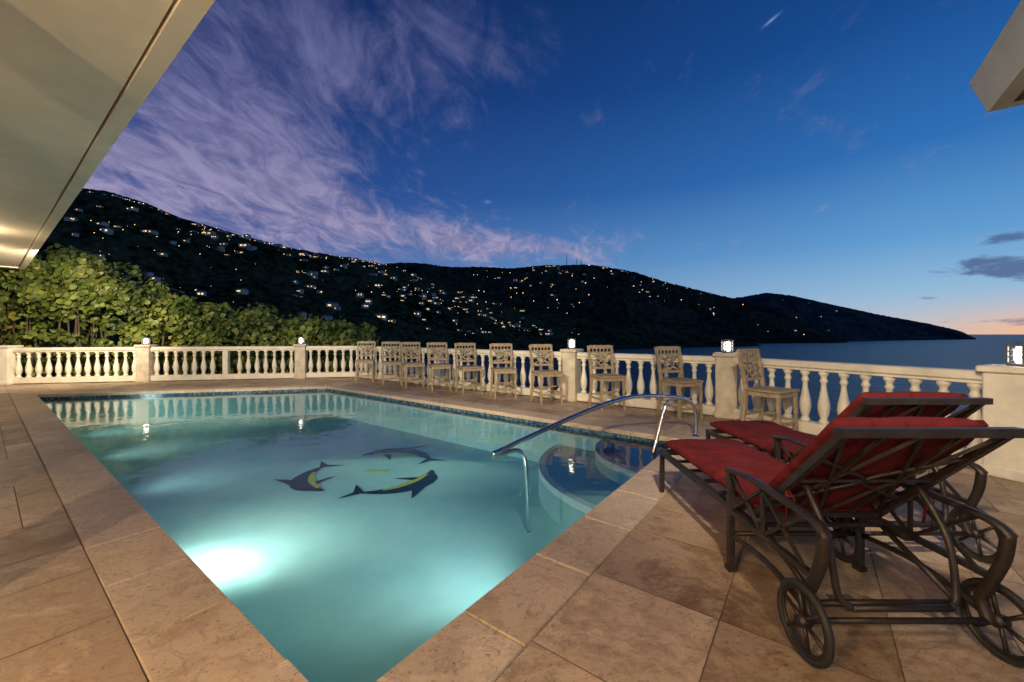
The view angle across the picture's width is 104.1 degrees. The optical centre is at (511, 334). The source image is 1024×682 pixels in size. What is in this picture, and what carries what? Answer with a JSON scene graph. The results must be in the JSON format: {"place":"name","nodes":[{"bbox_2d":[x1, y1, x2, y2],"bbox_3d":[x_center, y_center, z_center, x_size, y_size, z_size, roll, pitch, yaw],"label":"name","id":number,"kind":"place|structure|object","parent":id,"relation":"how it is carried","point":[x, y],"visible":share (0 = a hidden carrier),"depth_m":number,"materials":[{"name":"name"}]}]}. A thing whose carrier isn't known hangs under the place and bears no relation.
{"place":"outdoors","nodes":[
{"label":"outdoors","id":0,"kind":"place"},
{"bbox_2d":[2,188,760,376],"bbox_3d":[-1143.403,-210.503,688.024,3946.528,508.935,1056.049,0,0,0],"label":"wooded hillside","id":1,"kind":"structure","parent":0,"point":[264,274],"depth_m":601.70,"materials":[{"name":"plant"}]},
{"bbox_2d":[0,377,1023,681],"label":"pool terrace","id":2,"kind":"structure","parent":0,"point":[104,577],"depth_m":2.01,"materials":[{"name":"tile"}]},
{"bbox_2d":[39,389,668,681],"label":"swimming pool","id":3,"kind":"structure","parent":2,"relation":"in","point":[324,535],"depth_m":4.75,"materials":[{"name":"liquid"}]},
{"bbox_2d":[492,394,699,532],"bbox_3d":[1.095,1.353,4.494,2.817,1.295,0.100,0,0,-25],"label":"pool handrail","id":4,"kind":"object","parent":3,"relation":"on","point":[504,450],"visible":1,"depth_m":4.31,"materials":[{"name":"silver metal"}]},
{"bbox_2d":[355,341,375,382],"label":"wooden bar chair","id":5,"kind":"object","parent":2,"relation":"on","point":[358,361],"visible":1,"depth_m":11.15,"materials":[{"name":"brown wood"}]},
{"bbox_2d":[381,341,401,385],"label":"wooden bar chair","id":6,"kind":"object","parent":2,"relation":"on","point":[387,363],"visible":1,"depth_m":10.47,"materials":[{"name":"brown wood"}]},
{"bbox_2d":[400,342,424,388],"bbox_3d":[-2.457,0.748,9.869,0.489,1.106,0.549,0,0,-26],"label":"wooden bar chair","id":7,"kind":"object","parent":2,"relation":"on","point":[418,364],"visible":1,"depth_m":9.94,"materials":[{"name":"brown wood"}]},
{"bbox_2d":[426,342,451,391],"bbox_3d":[-1.705,0.748,9.334,0.489,1.106,0.549,0,0,-22],"label":"wooden bar chair","id":8,"kind":"object","parent":2,"relation":"on","point":[445,365],"visible":1,"depth_m":9.42,"materials":[{"name":"brown wood"}]},
{"bbox_2d":[454,343,482,394],"bbox_3d":[-0.956,0.748,8.793,0.489,1.106,0.549,0,0,-25],"label":"wooden bar chair","id":9,"kind":"object","parent":2,"relation":"on","point":[474,367],"visible":1,"depth_m":8.87,"materials":[{"name":"brown wood"}]},
{"bbox_2d":[489,343,516,398],"bbox_3d":[-0.186,0.748,8.252,0.489,1.106,0.549,0,0,-12],"label":"wooden bar chair","id":10,"kind":"object","parent":2,"relation":"on","point":[510,370],"visible":1,"depth_m":8.39,"materials":[{"name":"brown wood"}]},
{"bbox_2d":[0,344,1023,482],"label":"balustrade","id":11,"kind":"object","parent":2,"relation":"on","point":[1002,385],"visible":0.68,"depth_m":7.15,"materials":[{"name":"white stone"}]},
{"bbox_2d":[141,337,149,344],"bbox_3d":[-10.070,0.182,10.985,0.130,0.215,0.130,0,0,0],"label":"post lamp","id":12,"kind":"object","parent":11,"relation":"on","point":[145,340],"visible":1,"depth_m":10.93,"materials":[{"name":"glass"}]},
{"bbox_2d":[298,337,304,343],"bbox_3d":[-6.223,0.182,11.791,0.130,0.215,0.130,0,0,0],"label":"post lamp","id":13,"kind":"object","parent":11,"relation":"on","point":[301,340],"visible":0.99,"depth_m":11.74,"materials":[{"name":"glass"}]},
{"bbox_2d":[568,338,575,348],"bbox_3d":[1.174,0.182,7.852,0.130,0.215,0.130,0,0,0],"label":"post lamp","id":14,"kind":"object","parent":11,"relation":"on","point":[571,343],"visible":1,"depth_m":7.81,"materials":[{"name":"glass"}]},
{"bbox_2d":[721,339,733,352],"bbox_3d":[3.380,0.182,6.270,0.130,0.215,0.130,0,0,0],"label":"post lamp","id":15,"kind":"object","parent":11,"relation":"on","point":[726,343],"visible":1,"depth_m":6.23,"materials":[{"name":"glass"}]},
{"bbox_2d":[1006,342,1023,366],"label":"post lamp","id":16,"kind":"object","parent":11,"relation":"on","point":[1018,355],"visible":1,"depth_m":3.62,"materials":[{"name":"glass"}]},
{"bbox_2d":[529,344,563,404],"bbox_3d":[0.649,0.748,7.647,0.489,1.106,0.549,0,0,-20],"label":"wooden bar chair","id":17,"kind":"object","parent":2,"relation":"on","point":[551,373],"visible":1,"depth_m":7.73,"materials":[{"name":"brown wood"}]},
{"bbox_2d":[587,345,626,411],"bbox_3d":[1.639,0.748,6.943,0.489,1.106,0.549,0,0,-13],"label":"wooden bar chair","id":18,"kind":"object","parent":2,"relation":"on","point":[612,376],"visible":0.98,"depth_m":7.07,"materials":[{"name":"brown wood"}]},
{"bbox_2d":[654,346,703,421],"bbox_3d":[2.606,0.748,6.245,0.489,1.106,0.549,0,0,-19],"label":"wooden bar chair","id":19,"kind":"object","parent":2,"relation":"on","point":[681,383],"visible":0.98,"depth_m":6.32,"materials":[{"name":"brown wood"}]},
{"bbox_2d":[736,348,799,430],"bbox_3d":[3.325,0.748,5.199,0.489,1.106,0.549,0,0,-30],"label":"wooden bar chair","id":20,"kind":"object","parent":2,"relation":"on","point":[763,390],"visible":0.94,"depth_m":5.23,"materials":[{"name":"brown wood"}]},
{"bbox_2d":[825,594,854,610],"bbox_3d":[1.620,1.294,1.930,0.120,0.007,0.120,0,0,0],"label":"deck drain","id":21,"kind":"object","parent":2,"relation":"in","point":[845,596],"visible":0.38,"depth_m":1.97,"materials":[{"name":"metal"}]},
{"bbox_2d":[659,417,1023,668],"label":"chaise lounge","id":22,"kind":"object","parent":2,"relation":"on","point":[857,469],"visible":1,"depth_m":1.69,"materials":[{"name":"red fabric"}]},
{"bbox_2d":[705,391,998,562],"bbox_3d":[2.280,0.814,3.081,0.828,0.968,1.858,0,0,0],"label":"chaise lounge","id":23,"kind":"object","parent":2,"relation":"on","point":[780,442],"visible":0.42,"depth_m":2.29,"materials":[{"name":"red fabric"}]},
{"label":"house wall","id":24,"kind":"object","parent":2,"relation":"on","visible":0},
{"bbox_2d":[0,0,214,269],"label":"roof slab","id":25,"kind":"structure","parent":24,"relation":"on","point":[79,79],"depth_m":2.79,"materials":[{"name":"white paint"}]},
{"bbox_2d":[969,0,1023,112],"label":"pavilion roof fascia","id":26,"kind":"structure","parent":24,"relation":"on","point":[996,83],"depth_m":2.75,"materials":[{"name":"white paint"}]},
{"bbox_2d":[83,0,1023,333],"label":"sky","id":27,"kind":"structure","parent":0,"point":[844,153],"materials":[{"name":"blue"}]},
{"bbox_2d":[383,262,850,343],"bbox_3d":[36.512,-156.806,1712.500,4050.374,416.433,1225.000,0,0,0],"label":"distant hill","id":28,"kind":"structure","parent":0,"point":[599,294],"depth_m":1578.33,"materials":[{"name":"plant"}]},
{"bbox_2d":[325,334,1023,447],"bbox_3d":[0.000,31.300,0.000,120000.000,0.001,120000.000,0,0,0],"label":"sea","id":29,"kind":"structure","parent":0,"point":[982,349],"depth_m":457.44,"materials":[{"name":"blue liquid"}]},
{"bbox_2d":[734,293,976,340],"bbox_3d":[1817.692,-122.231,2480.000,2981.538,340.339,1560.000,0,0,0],"label":"headland hill","id":30,"kind":"structure","parent":0,"point":[851,324],"depth_m":2323.74,"materials":[{"name":"plant"}]},
{"bbox_2d":[64,190,837,334],"bbox_3d":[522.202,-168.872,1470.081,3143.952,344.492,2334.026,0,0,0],"label":"hillside houses","id":31,"kind":"structure","parent":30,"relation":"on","point":[249,247],"depth_m":640.05,"materials":[{"name":"white"}]},
{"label":"hillside ground","id":32,"kind":"structure","parent":0,"visible":0},
{"bbox_2d":[0,243,168,376],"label":"sea grape bush","id":33,"kind":"object","parent":32,"relation":"on","point":[38,280],"visible":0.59,"depth_m":11.32,"materials":[{"name":"green plant"}]},
{"bbox_2d":[42,275,238,376],"bbox_3d":[-10.885,0.457,12.898,5.200,4.744,3.680,0,0,-14],"label":"sea grape bush","id":34,"kind":"object","parent":32,"relation":"on","point":[157,312],"visible":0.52,"depth_m":11.75,"materials":[{"name":"green plant"}]},
{"bbox_2d":[190,302,379,373],"bbox_3d":[-7.294,0.850,13.621,5.274,3.966,3.800,0,0,-15],"label":"sea grape bush","id":35,"kind":"object","parent":32,"relation":"on","point":[260,325],"visible":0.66,"depth_m":12.60,"materials":[{"name":"green plant"}]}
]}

